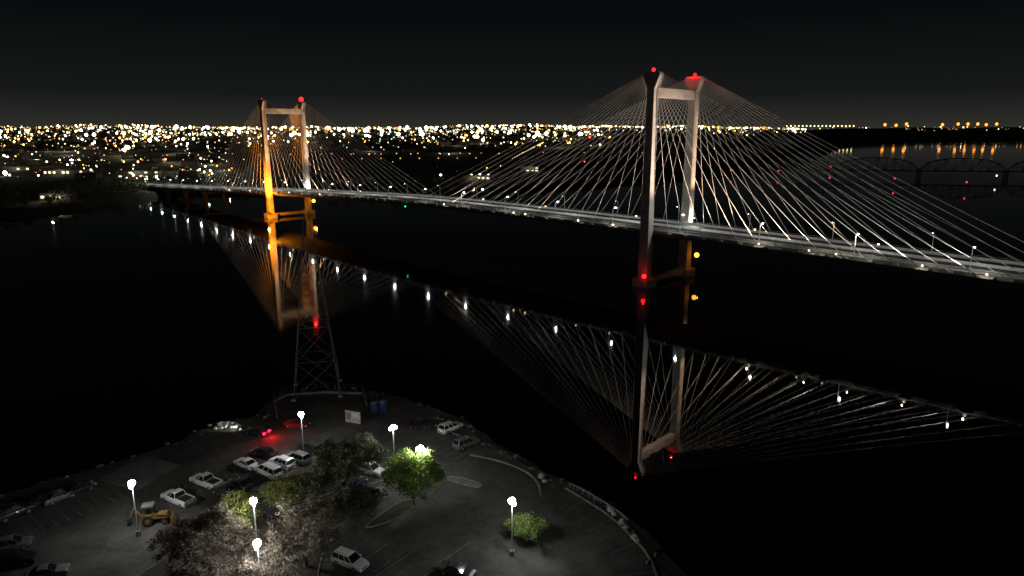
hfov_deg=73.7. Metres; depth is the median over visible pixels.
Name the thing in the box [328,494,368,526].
planting island
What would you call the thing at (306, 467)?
planting island
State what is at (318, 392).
enclosure fence
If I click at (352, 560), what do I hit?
parked suv
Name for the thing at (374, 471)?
parked suv
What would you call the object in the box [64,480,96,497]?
parked car
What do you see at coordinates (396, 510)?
planting island
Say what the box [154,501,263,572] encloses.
budding tree
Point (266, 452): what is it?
parked car
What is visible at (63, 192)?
roof
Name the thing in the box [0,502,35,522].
parked suv
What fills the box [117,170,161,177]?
walls
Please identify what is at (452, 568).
parked car
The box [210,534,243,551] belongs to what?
parked car
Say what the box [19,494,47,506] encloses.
parked car
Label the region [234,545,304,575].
blossom tree
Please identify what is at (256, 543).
street lamp
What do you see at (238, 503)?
deciduous tree
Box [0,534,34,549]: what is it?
parked suv
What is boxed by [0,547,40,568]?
parked suv
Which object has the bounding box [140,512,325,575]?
planting island
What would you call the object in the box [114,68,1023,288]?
cable stayed bridge
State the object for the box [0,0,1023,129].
sky
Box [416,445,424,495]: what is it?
street lamp
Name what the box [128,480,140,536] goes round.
street lamp
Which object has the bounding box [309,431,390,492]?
deciduous tree
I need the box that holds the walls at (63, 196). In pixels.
[39,193,76,200]
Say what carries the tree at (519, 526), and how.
on the parking lot ground at (443, 520)
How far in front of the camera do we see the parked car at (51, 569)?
82.70 m
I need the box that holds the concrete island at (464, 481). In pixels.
[448,477,479,485]
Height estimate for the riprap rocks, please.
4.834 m
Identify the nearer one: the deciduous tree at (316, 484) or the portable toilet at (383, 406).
the deciduous tree at (316, 484)
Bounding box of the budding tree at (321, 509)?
[264,493,343,570]
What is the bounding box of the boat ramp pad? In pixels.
[99,455,178,490]
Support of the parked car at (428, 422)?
on the parking lot ground at (443, 520)
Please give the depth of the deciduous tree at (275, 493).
94.76 m
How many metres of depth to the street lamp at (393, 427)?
106.95 m
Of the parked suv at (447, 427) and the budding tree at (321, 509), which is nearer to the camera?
the budding tree at (321, 509)
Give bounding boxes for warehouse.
[38,168,92,174]
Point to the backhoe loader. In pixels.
(148, 516)
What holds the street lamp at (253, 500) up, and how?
on the parking lot ground at (443, 520)
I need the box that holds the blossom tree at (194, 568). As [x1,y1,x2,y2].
[165,552,243,575]
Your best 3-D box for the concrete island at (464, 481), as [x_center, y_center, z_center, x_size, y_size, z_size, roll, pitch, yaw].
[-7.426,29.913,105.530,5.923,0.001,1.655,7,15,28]
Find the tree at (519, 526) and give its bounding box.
[502,511,548,546]
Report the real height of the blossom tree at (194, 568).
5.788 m
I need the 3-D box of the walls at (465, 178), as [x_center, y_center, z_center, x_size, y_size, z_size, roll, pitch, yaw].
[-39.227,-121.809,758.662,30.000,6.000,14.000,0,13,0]
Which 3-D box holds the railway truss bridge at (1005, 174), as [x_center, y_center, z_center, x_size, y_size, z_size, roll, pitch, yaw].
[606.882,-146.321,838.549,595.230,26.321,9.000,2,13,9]
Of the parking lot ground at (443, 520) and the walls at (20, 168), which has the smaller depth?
the parking lot ground at (443, 520)
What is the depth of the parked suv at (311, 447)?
114.55 m
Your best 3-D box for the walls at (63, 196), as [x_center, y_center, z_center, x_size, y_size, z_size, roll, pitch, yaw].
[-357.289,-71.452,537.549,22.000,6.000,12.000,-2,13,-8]
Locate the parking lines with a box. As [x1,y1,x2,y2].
[19,430,653,575]
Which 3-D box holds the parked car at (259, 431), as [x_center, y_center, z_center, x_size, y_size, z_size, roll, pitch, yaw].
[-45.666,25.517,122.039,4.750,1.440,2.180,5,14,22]
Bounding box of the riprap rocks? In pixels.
[0,387,691,575]
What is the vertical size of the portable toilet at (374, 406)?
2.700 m
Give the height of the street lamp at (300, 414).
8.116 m
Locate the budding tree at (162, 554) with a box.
[145,516,219,564]
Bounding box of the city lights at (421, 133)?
[0,122,1023,199]
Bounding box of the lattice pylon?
[291,214,342,401]
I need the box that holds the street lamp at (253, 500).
[250,497,259,555]
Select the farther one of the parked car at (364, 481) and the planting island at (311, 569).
the parked car at (364, 481)
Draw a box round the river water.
[0,141,1023,575]
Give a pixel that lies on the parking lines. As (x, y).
(351, 533)
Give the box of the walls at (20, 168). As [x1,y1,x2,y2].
[6,166,35,170]
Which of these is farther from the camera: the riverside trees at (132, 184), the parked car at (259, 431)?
the riverside trees at (132, 184)
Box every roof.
[39,191,75,193]
[119,169,159,170]
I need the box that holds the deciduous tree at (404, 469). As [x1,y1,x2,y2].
[378,447,449,504]
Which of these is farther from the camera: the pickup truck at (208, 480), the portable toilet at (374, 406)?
the portable toilet at (374, 406)
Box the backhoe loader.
[127,501,177,526]
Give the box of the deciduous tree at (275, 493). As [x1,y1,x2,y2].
[254,470,315,510]
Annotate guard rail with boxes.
[569,482,628,522]
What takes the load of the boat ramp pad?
on the parking lot ground at (443, 520)
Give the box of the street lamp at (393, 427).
[389,424,396,456]
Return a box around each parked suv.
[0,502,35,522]
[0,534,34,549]
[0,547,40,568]
[261,506,298,526]
[268,454,295,470]
[286,450,311,465]
[297,440,322,455]
[330,546,368,572]
[357,462,384,477]
[437,420,462,434]
[452,435,479,450]
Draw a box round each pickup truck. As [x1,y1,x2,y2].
[160,488,195,508]
[189,471,223,490]
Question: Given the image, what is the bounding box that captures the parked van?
[254,461,283,479]
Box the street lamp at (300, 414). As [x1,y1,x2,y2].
[298,412,303,450]
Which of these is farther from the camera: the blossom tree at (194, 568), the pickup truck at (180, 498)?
the pickup truck at (180, 498)
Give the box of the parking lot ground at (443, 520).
[0,389,661,575]
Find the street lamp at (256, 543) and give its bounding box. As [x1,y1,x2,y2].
[253,539,260,571]
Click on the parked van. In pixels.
(268, 469)
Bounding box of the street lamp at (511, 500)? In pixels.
[508,497,515,556]
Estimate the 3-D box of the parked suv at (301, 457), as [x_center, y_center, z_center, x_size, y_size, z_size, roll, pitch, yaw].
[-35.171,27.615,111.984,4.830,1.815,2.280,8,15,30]
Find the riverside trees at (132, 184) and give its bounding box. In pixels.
[0,165,683,208]
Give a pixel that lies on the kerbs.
(594, 505)
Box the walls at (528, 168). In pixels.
[521,167,539,170]
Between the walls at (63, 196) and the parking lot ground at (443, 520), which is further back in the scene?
the walls at (63, 196)
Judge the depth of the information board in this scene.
125.92 m
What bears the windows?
in the warehouse
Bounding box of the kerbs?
[138,417,657,575]
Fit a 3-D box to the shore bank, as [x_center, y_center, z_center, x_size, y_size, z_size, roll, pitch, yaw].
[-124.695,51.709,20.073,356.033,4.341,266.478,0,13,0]
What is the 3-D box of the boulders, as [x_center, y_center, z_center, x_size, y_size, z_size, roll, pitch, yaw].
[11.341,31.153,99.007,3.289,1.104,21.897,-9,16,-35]
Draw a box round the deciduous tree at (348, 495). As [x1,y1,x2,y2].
[331,480,390,530]
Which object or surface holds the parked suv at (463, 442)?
on the parking lot ground at (443, 520)
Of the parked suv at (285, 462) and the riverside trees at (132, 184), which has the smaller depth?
the parked suv at (285, 462)
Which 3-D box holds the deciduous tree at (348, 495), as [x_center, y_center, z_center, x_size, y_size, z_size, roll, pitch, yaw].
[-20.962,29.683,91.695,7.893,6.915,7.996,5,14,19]
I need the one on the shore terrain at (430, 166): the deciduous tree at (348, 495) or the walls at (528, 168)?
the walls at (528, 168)
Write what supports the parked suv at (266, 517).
on the parking lot ground at (443, 520)
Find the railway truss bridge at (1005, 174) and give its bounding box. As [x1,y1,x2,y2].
[752,157,1023,178]
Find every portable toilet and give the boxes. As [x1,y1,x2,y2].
[370,400,378,413]
[380,399,387,412]
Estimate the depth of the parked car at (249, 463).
109.50 m
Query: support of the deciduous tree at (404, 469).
on the planting island at (396, 510)
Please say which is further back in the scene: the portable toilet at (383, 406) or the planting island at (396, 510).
the portable toilet at (383, 406)
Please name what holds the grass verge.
on the parking lot ground at (443, 520)
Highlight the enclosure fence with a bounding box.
[273,384,366,417]
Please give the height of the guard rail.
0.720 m
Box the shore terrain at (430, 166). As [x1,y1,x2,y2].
[0,126,1023,218]
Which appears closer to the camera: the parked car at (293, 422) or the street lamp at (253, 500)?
the street lamp at (253, 500)
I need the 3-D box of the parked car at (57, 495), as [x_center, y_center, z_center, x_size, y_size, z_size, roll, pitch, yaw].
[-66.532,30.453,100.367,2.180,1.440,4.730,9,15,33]
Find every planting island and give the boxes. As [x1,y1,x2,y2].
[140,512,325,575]
[270,451,388,503]
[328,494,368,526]
[366,500,412,526]
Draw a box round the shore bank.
[26,391,687,575]
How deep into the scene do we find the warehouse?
840.30 m
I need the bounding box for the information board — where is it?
[345,409,360,425]
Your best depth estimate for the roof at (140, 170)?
796.51 m
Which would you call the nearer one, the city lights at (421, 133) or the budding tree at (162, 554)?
the budding tree at (162, 554)
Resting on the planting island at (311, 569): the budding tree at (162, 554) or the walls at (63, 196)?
the budding tree at (162, 554)
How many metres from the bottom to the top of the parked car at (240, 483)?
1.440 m
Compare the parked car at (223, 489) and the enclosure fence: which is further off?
the enclosure fence
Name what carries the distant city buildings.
on the shore terrain at (430, 166)
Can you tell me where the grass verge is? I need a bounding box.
[467,443,564,496]
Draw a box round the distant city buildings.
[0,128,757,179]
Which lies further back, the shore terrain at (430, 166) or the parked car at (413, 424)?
the shore terrain at (430, 166)
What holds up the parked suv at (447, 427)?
on the parking lot ground at (443, 520)
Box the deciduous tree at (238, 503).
[209,489,261,535]
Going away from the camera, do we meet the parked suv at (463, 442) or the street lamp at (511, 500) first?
the street lamp at (511, 500)
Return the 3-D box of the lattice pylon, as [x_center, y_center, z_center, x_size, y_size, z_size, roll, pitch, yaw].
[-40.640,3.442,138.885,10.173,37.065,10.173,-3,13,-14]
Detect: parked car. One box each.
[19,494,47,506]
[24,563,69,575]
[42,489,75,505]
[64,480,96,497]
[210,483,239,494]
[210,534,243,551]
[224,477,253,491]
[233,457,258,470]
[243,426,270,437]
[251,446,277,459]
[283,418,309,428]
[336,476,367,490]
[405,418,424,429]
[419,417,442,428]
[437,560,476,575]
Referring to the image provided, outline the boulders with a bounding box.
[538,473,640,542]
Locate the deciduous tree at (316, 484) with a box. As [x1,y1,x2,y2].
[289,469,338,501]
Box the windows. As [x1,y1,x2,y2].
[44,171,81,174]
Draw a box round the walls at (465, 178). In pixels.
[463,176,489,180]

